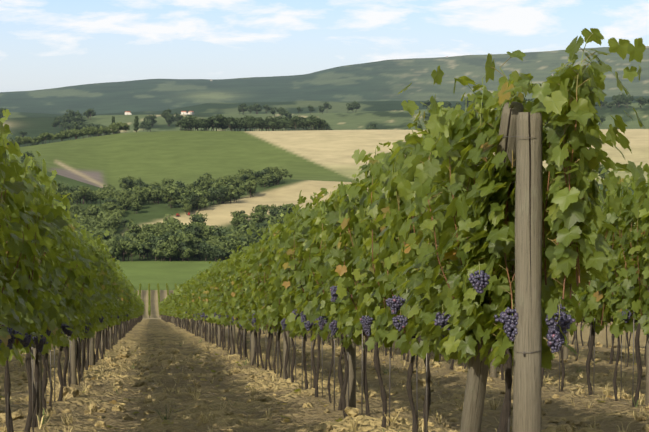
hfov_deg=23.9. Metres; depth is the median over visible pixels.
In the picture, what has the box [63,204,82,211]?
wood tree
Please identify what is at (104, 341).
post
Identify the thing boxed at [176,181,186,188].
wood tree
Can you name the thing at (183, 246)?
wood tree
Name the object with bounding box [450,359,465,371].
vine row
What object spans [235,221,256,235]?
wood tree
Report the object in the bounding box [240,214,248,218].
wood tree
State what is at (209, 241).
wood tree
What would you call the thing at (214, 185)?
wood tree
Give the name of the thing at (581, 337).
vine row
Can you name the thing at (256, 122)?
crest tree
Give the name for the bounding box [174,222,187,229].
wood tree
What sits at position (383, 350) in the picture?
vine row
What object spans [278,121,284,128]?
crest tree
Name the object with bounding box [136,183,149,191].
wood tree
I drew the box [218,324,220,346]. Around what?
post
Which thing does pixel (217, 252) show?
wood tree
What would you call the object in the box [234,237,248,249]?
wood tree
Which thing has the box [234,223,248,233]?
wood tree
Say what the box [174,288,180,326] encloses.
vine row
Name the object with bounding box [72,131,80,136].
hedge tree
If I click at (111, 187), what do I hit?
wood tree
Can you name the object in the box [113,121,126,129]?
hedge tree
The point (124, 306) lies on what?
vine row
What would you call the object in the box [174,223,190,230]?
wood tree
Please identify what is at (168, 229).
wood tree
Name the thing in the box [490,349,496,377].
post
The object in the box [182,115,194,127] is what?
crest tree
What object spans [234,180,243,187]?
wood tree
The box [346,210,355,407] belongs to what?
post
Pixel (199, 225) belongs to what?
wood tree
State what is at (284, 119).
crest tree
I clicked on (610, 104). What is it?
tree
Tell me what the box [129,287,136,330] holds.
vine row
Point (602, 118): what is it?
tree
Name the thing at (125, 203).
wood tree
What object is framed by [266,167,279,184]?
wood tree
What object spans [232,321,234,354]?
post
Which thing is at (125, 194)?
wood tree
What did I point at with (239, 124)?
crest tree
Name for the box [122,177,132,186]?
wood tree
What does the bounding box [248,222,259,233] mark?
wood tree
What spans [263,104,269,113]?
tree
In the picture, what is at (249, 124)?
crest tree
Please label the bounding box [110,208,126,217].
wood tree
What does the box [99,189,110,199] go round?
wood tree
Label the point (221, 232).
wood tree
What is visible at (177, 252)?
wood tree
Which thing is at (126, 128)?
hedge tree
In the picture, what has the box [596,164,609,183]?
lone oak
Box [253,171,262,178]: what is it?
wood tree
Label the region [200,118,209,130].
crest tree
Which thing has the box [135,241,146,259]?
wood tree
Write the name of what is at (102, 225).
wood tree
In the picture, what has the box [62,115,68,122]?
tree
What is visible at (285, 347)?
post
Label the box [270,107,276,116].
tree
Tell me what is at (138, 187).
wood tree
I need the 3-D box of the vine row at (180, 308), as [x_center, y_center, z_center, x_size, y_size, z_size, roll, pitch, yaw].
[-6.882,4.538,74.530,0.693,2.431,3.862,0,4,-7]
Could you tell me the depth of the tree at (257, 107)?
2926.01 m
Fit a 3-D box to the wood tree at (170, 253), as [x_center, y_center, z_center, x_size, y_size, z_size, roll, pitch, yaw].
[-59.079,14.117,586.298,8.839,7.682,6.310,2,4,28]
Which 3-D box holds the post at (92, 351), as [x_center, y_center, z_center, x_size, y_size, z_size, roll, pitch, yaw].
[-3.737,1.761,24.546,0.088,2.252,0.089,0,4,-7]
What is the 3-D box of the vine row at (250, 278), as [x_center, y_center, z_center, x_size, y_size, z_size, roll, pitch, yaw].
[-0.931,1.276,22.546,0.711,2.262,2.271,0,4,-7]
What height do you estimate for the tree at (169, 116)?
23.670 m
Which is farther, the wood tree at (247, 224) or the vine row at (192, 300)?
the wood tree at (247, 224)
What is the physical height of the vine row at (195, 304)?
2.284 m
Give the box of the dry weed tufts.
[0,338,648,431]
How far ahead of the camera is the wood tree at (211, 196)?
827.20 m
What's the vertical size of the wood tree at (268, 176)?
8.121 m
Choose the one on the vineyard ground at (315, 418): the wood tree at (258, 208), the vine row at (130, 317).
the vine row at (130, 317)
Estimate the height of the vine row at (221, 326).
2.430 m
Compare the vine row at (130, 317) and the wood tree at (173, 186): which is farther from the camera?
the wood tree at (173, 186)
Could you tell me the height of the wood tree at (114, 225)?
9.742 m
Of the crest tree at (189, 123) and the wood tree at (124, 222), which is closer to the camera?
the wood tree at (124, 222)
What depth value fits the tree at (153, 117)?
2438.55 m
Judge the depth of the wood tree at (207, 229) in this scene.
663.01 m
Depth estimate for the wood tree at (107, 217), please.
731.37 m
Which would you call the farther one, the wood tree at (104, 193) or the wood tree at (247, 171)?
the wood tree at (247, 171)
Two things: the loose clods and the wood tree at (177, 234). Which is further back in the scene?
the wood tree at (177, 234)
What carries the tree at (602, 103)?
on the terrain at (314, 161)
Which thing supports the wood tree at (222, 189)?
on the terrain at (314, 161)
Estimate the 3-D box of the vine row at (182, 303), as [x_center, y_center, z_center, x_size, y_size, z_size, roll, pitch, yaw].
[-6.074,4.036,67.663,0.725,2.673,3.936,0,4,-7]
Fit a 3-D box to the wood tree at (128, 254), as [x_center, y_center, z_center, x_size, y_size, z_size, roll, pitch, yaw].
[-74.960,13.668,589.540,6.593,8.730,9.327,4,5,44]
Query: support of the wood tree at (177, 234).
on the terrain at (314, 161)
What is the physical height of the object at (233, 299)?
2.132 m
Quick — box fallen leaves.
[0,348,635,428]
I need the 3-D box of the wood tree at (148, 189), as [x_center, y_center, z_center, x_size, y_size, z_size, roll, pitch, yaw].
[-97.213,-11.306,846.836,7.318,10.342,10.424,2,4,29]
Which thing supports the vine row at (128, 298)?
on the vineyard ground at (315, 418)
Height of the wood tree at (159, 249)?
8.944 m
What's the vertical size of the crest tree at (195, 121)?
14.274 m
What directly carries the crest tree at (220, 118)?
on the terrain at (314, 161)
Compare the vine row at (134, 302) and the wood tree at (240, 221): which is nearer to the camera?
the vine row at (134, 302)
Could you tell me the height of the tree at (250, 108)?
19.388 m
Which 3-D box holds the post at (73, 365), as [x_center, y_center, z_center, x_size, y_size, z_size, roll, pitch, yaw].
[-3.050,1.385,18.548,0.088,2.252,0.089,0,4,-7]
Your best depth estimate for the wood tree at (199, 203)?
800.29 m
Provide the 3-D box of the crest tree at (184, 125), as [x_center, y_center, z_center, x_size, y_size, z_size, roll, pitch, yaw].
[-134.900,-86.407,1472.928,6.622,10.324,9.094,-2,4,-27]
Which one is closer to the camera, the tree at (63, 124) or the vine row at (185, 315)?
the vine row at (185, 315)
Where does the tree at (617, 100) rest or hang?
on the terrain at (314, 161)
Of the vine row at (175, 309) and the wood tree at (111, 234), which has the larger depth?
the wood tree at (111, 234)
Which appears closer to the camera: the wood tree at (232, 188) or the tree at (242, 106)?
the wood tree at (232, 188)
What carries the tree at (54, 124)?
on the terrain at (314, 161)
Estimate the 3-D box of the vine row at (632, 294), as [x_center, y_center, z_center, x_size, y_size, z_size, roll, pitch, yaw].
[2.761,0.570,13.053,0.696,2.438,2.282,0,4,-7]
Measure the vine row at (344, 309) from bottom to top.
2.141 m
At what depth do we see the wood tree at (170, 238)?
594.67 m
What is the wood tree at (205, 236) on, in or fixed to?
on the terrain at (314, 161)
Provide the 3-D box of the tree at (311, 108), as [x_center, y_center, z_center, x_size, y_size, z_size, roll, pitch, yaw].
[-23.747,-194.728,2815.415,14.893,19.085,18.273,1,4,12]
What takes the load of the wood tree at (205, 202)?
on the terrain at (314, 161)
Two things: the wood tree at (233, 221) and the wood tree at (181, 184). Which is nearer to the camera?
the wood tree at (233, 221)
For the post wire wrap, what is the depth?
6.78 m
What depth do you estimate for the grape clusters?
6.85 m
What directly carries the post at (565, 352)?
on the vineyard ground at (315, 418)
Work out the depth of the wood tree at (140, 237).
617.03 m
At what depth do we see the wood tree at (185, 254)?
582.41 m
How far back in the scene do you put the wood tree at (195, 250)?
593.22 m
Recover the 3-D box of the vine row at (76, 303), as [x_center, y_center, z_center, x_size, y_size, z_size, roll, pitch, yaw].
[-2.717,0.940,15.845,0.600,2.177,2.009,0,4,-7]
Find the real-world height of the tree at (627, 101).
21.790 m
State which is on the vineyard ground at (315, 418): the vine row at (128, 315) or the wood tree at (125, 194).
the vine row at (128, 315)
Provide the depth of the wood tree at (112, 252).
581.06 m
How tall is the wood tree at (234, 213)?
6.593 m
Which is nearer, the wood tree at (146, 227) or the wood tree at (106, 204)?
the wood tree at (146, 227)
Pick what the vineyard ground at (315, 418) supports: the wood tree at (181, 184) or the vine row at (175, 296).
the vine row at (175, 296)
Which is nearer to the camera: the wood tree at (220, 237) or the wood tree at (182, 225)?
the wood tree at (220, 237)
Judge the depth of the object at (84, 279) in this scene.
17.66 m
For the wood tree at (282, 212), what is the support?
on the terrain at (314, 161)
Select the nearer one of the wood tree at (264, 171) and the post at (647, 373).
the post at (647, 373)
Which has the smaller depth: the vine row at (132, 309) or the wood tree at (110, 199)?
the vine row at (132, 309)
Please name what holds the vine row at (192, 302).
on the vineyard ground at (315, 418)
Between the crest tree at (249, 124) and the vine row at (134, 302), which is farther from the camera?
the crest tree at (249, 124)
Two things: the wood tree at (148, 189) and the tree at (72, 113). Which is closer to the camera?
the wood tree at (148, 189)
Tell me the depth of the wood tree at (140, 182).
972.90 m
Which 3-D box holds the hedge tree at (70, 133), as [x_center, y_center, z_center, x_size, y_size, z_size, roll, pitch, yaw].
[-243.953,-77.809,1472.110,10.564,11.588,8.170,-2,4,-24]
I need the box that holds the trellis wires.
[0,99,641,348]
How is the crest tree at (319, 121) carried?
on the terrain at (314, 161)
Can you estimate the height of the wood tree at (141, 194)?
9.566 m
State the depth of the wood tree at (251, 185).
898.49 m
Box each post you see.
[31,344,41,421]
[69,338,76,384]
[89,337,93,365]
[101,329,104,354]
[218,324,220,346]
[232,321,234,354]
[251,324,255,364]
[283,329,289,378]
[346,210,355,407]
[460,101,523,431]
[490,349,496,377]
[512,112,542,431]
[563,331,568,358]
[645,233,648,406]
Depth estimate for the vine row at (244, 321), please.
24.20 m
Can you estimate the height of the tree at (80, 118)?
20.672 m
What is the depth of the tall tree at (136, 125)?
1514.58 m
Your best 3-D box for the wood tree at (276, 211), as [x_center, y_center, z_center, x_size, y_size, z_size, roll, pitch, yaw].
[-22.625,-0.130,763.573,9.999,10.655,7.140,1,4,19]
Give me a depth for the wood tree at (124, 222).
749.19 m
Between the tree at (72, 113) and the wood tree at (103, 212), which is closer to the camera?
the wood tree at (103, 212)
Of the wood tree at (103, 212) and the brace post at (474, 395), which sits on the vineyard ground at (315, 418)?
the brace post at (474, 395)
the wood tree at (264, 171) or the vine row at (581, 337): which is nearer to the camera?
the vine row at (581, 337)
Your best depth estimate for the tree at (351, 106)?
2874.82 m
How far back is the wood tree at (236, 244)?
610.21 m
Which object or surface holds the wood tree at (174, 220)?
on the terrain at (314, 161)
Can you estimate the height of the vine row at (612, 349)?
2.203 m
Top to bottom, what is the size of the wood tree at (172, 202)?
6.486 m
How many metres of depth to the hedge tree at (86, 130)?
1468.17 m
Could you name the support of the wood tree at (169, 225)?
on the terrain at (314, 161)
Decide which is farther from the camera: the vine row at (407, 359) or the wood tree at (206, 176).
the wood tree at (206, 176)
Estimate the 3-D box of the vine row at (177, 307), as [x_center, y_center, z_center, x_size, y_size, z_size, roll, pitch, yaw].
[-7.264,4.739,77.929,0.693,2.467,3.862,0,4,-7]
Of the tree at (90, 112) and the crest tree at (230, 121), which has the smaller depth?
the crest tree at (230, 121)
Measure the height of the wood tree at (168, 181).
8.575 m
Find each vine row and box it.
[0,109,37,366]
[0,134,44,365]
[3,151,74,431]
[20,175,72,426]
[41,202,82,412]
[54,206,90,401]
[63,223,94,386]
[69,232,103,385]
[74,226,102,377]
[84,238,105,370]
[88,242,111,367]
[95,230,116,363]
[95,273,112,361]
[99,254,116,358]
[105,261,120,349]
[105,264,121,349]
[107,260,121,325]
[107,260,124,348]
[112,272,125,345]
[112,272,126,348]
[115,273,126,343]
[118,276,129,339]
[118,277,128,339]
[122,280,130,337]
[122,282,133,330]
[123,287,132,336]
[127,282,133,332]
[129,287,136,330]
[131,290,137,330]
[166,295,170,322]
[169,295,173,323]
[170,295,177,326]
[173,286,180,327]
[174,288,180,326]
[175,289,182,327]
[176,292,183,328]
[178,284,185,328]
[179,283,188,330]
[180,283,190,332]
[182,280,193,325]
[182,284,189,331]
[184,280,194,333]
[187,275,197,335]
[188,278,199,335]
[189,276,198,336]
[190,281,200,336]
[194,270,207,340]
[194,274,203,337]
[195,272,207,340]
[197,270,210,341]
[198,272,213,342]
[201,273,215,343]
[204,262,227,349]
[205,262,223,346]
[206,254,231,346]
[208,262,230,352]
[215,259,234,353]
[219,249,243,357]
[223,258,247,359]
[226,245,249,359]
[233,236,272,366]
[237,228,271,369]
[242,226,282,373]
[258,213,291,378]
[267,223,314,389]
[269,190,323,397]
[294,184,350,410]
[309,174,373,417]
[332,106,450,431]
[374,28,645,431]
[378,343,386,355]
[391,343,404,359]
[405,351,408,361]
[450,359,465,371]
[500,358,503,379]
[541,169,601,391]
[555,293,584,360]
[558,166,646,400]
[572,322,607,347]
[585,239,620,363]
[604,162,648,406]
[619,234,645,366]
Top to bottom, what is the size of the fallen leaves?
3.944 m
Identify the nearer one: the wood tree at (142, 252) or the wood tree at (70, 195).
the wood tree at (142, 252)
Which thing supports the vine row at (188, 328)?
on the vineyard ground at (315, 418)
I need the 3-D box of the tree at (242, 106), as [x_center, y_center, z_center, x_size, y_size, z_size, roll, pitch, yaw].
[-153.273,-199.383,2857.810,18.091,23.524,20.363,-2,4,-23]
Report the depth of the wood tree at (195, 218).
740.15 m
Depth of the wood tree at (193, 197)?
795.93 m
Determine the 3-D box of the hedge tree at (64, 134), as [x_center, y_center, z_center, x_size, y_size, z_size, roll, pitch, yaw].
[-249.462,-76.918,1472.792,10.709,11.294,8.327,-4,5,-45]
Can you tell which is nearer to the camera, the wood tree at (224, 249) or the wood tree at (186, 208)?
the wood tree at (224, 249)
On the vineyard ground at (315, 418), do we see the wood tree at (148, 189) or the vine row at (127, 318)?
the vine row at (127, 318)
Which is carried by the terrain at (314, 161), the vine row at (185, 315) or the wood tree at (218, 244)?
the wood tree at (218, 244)
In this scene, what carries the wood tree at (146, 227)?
on the terrain at (314, 161)
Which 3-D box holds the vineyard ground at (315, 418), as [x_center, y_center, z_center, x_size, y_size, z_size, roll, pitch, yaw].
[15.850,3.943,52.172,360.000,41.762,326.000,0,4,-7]
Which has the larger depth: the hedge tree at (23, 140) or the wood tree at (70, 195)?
the hedge tree at (23, 140)
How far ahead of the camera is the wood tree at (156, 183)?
895.65 m
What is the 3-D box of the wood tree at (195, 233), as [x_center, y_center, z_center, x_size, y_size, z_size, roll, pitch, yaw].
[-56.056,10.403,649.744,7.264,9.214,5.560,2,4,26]
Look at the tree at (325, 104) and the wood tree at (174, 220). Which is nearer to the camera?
the wood tree at (174, 220)
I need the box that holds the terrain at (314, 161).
[0,46,648,318]
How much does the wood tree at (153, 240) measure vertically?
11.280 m
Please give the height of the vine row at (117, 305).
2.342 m
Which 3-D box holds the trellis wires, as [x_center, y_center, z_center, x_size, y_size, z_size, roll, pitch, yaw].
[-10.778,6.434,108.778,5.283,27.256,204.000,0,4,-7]
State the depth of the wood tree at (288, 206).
768.22 m
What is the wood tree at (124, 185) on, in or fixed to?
on the terrain at (314, 161)
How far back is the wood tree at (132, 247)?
581.92 m
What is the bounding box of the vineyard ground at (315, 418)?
[0,319,648,431]
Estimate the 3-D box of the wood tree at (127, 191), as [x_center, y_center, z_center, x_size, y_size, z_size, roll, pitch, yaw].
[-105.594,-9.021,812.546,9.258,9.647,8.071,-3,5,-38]
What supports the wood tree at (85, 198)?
on the terrain at (314, 161)
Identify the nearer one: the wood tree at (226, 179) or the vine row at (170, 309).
the vine row at (170, 309)
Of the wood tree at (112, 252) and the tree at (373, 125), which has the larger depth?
the tree at (373, 125)
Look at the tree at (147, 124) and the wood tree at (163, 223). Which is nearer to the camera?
the wood tree at (163, 223)
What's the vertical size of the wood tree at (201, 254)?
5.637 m
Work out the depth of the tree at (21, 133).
2351.81 m
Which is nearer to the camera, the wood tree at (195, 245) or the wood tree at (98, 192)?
the wood tree at (195, 245)
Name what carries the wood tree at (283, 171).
on the terrain at (314, 161)
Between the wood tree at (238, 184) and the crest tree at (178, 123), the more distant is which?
the crest tree at (178, 123)
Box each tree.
[15,136,21,146]
[19,130,26,136]
[20,137,28,146]
[20,151,34,159]
[31,138,38,144]
[37,134,45,143]
[40,132,49,143]
[51,121,57,126]
[54,116,61,124]
[56,182,68,195]
[59,122,67,130]
[60,130,67,137]
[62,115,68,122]
[63,192,73,200]
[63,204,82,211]
[66,109,75,116]
[66,129,74,139]
[67,186,77,202]
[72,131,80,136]
[72,190,84,203]
[73,186,91,203]
[74,114,85,122]
[76,209,87,215]
[79,219,94,226]
[81,195,92,203]
[83,126,93,137]
[83,204,101,215]
[85,108,95,119]
[88,217,101,224]
[92,188,103,202]
[93,230,117,238]
[94,231,104,242]
[95,211,123,225]
[95,220,113,229]
[97,210,109,217]
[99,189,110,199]
[100,202,116,211]
[102,184,115,190]
[102,240,121,255]
[103,236,119,260]
[104,190,113,199]
[105,197,120,206]
[106,215,119,229]
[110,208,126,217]
[112,195,123,203]
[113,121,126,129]
[115,239,130,260]
[116,234,131,260]
[118,175,134,183]
[118,190,130,196]
[119,218,126,226]
[120,196,131,207]
[121,184,129,188]
[121,190,130,198]
[121,241,140,260]
[122,124,129,130]
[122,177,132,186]
[123,219,141,235]
[124,243,142,260]
[128,193,141,203]
[130,185,145,196]
[130,189,143,197]
[130,201,141,213]
[133,116,138,131]
[134,180,144,185]
[134,229,152,257]
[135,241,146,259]
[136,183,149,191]
[139,242,145,259]
[142,120,151,131]
[142,224,152,231]
[144,186,154,202]
[144,231,171,259]
[145,234,159,260]
[147,114,155,121]
[148,226,164,233]
[149,181,160,187]
[150,187,163,203]
[152,240,169,260]
[158,232,171,260]
[159,186,182,207]
[160,218,177,225]
[161,178,173,186]
[161,226,181,234]
[161,242,177,260]
[162,183,178,192]
[163,214,174,225]
[163,223,180,234]
[164,113,174,125]
[164,219,180,225]
[166,235,177,260]
[167,198,175,207]
[170,229,184,241]
[170,248,179,260]
[172,235,195,258]
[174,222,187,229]
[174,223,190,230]
[174,237,190,260]
[175,120,183,130]
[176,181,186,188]
[176,193,191,205]
[180,121,186,130]
[181,192,198,211]
[181,203,192,214]
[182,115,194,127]
[182,120,191,130]
[182,231,197,248]
[182,247,193,258]
[184,224,200,232]
[186,183,195,189]
[186,188,208,208]
[186,223,203,229]
[189,211,207,221]
[189,248,199,257]
[191,117,198,130]
[191,230,198,237]
[192,214,206,224]
[196,179,211,190]
[196,198,203,209]
[197,248,204,260]
[198,242,212,260]
[199,174,211,181]
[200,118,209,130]
[201,198,209,207]
[203,193,214,201]
[203,232,208,239]
[204,225,225,236]
[205,238,216,244]
[207,116,217,130]
[207,243,224,257]
[208,185,227,203]
[209,226,231,238]
[209,245,225,260]
[210,182,220,189]
[212,235,225,256]
[213,114,223,127]
[215,176,232,184]
[217,240,230,259]
[217,247,227,260]
[219,237,235,257]
[221,117,229,128]
[223,116,234,126]
[225,183,237,202]
[226,233,240,239]
[229,239,246,252]
[230,211,240,217]
[230,218,236,225]
[234,171,248,180]
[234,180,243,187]
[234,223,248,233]
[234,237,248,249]
[235,120,245,130]
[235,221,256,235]
[237,103,246,110]
[237,116,253,130]
[237,218,246,223]
[237,236,257,242]
[238,168,253,175]
[239,178,256,197]
[240,174,248,182]
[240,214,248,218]
[240,233,256,241]
[245,231,258,241]
[246,105,254,112]
[246,121,253,129]
[247,174,255,179]
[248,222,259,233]
[250,209,269,223]
[252,117,262,130]
[252,205,270,214]
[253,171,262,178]
[254,104,260,113]
[257,178,263,184]
[260,168,269,175]
[261,221,269,227]
[262,174,272,185]
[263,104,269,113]
[265,116,275,127]
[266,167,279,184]
[267,216,284,223]
[269,206,288,216]
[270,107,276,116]
[272,173,281,184]
[275,209,286,218]
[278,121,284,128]
[279,108,286,115]
[279,167,288,174]
[281,116,288,128]
[283,111,291,118]
[283,203,294,213]
[290,117,302,130]
[306,118,320,129]
[308,105,314,114]
[310,116,321,127]
[323,102,330,108]
[348,103,354,110]
[351,101,360,109]
[366,123,377,129]
[422,100,430,106]
[422,112,430,120]
[596,100,605,106]
[598,114,605,124]
[607,101,614,107]
[612,95,623,106]
[613,98,619,107]
[623,97,631,107]
[635,97,646,106]
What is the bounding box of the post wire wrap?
[502,136,541,355]
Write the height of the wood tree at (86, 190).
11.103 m
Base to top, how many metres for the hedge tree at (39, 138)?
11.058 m
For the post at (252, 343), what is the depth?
24.83 m
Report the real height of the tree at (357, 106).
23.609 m
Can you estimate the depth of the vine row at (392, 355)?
26.97 m
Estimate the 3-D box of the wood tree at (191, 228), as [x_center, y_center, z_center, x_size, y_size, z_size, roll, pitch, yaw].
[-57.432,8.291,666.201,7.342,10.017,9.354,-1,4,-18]
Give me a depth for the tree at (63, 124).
2458.37 m
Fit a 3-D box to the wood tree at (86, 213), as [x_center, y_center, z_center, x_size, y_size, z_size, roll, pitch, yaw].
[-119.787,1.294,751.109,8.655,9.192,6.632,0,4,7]
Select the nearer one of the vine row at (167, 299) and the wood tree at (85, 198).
the vine row at (167, 299)
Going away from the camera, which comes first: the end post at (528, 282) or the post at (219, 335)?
the end post at (528, 282)
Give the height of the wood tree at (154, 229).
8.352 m
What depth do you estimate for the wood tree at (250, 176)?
978.93 m
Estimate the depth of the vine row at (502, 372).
18.47 m
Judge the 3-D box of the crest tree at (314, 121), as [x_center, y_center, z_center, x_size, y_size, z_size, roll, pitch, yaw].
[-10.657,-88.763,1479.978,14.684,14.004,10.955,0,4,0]
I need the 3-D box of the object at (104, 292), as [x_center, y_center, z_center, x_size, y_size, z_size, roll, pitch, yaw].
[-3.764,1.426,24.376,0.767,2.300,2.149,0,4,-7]
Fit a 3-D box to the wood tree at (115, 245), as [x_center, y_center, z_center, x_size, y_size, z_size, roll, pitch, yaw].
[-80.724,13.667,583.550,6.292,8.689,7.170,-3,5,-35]
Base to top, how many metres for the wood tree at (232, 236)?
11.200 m
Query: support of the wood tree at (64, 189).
on the terrain at (314, 161)
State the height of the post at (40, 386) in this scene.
2.252 m
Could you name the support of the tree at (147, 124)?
on the terrain at (314, 161)
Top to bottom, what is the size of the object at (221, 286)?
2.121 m
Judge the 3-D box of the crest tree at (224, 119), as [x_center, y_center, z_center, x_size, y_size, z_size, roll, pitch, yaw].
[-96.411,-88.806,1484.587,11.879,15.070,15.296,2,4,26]
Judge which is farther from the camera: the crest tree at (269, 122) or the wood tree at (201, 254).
the crest tree at (269, 122)
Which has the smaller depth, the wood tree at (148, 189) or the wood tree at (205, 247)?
the wood tree at (205, 247)
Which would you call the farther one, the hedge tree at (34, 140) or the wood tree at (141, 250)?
the hedge tree at (34, 140)
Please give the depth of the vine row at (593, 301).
14.30 m
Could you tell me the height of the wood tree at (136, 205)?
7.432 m
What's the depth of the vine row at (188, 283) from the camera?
56.45 m
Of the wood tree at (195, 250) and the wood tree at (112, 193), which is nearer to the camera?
the wood tree at (195, 250)
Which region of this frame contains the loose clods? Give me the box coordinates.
[0,339,648,431]
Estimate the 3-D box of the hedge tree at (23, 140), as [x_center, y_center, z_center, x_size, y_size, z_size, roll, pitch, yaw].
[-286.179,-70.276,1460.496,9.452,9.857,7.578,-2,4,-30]
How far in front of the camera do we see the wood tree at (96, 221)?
725.10 m
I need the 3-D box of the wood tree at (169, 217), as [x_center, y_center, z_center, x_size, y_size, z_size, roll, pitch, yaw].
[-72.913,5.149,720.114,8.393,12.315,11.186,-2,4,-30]
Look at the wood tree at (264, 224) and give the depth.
722.09 m
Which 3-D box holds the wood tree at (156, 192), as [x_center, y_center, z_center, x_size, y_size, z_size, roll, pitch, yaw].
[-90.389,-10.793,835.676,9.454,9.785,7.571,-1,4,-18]
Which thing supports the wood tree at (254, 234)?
on the terrain at (314, 161)
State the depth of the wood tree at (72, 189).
853.22 m
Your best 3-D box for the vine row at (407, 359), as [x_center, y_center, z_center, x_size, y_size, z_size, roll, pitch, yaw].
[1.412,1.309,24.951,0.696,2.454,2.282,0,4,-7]
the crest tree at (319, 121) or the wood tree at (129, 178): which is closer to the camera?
the wood tree at (129, 178)
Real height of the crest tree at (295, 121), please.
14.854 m
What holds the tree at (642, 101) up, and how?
on the terrain at (314, 161)
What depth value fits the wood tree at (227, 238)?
616.43 m
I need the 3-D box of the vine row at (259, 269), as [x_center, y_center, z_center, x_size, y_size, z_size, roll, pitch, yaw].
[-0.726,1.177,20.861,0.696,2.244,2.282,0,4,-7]
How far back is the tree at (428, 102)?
2822.89 m
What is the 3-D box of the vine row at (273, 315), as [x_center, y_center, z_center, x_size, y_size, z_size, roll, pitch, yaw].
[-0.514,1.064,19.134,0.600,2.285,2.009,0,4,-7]
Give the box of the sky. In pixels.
[0,0,648,91]
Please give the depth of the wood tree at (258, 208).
766.53 m
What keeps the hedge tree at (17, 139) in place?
on the terrain at (314, 161)
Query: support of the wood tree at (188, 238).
on the terrain at (314, 161)
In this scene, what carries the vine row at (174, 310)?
on the vineyard ground at (315, 418)
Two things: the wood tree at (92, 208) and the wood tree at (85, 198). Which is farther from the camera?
the wood tree at (85, 198)
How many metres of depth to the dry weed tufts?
15.42 m
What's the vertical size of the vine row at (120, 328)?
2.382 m
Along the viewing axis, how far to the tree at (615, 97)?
2673.83 m
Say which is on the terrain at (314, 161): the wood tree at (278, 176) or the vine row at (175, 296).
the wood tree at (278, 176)
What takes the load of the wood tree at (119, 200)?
on the terrain at (314, 161)
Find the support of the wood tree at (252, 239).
on the terrain at (314, 161)
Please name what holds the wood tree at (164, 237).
on the terrain at (314, 161)

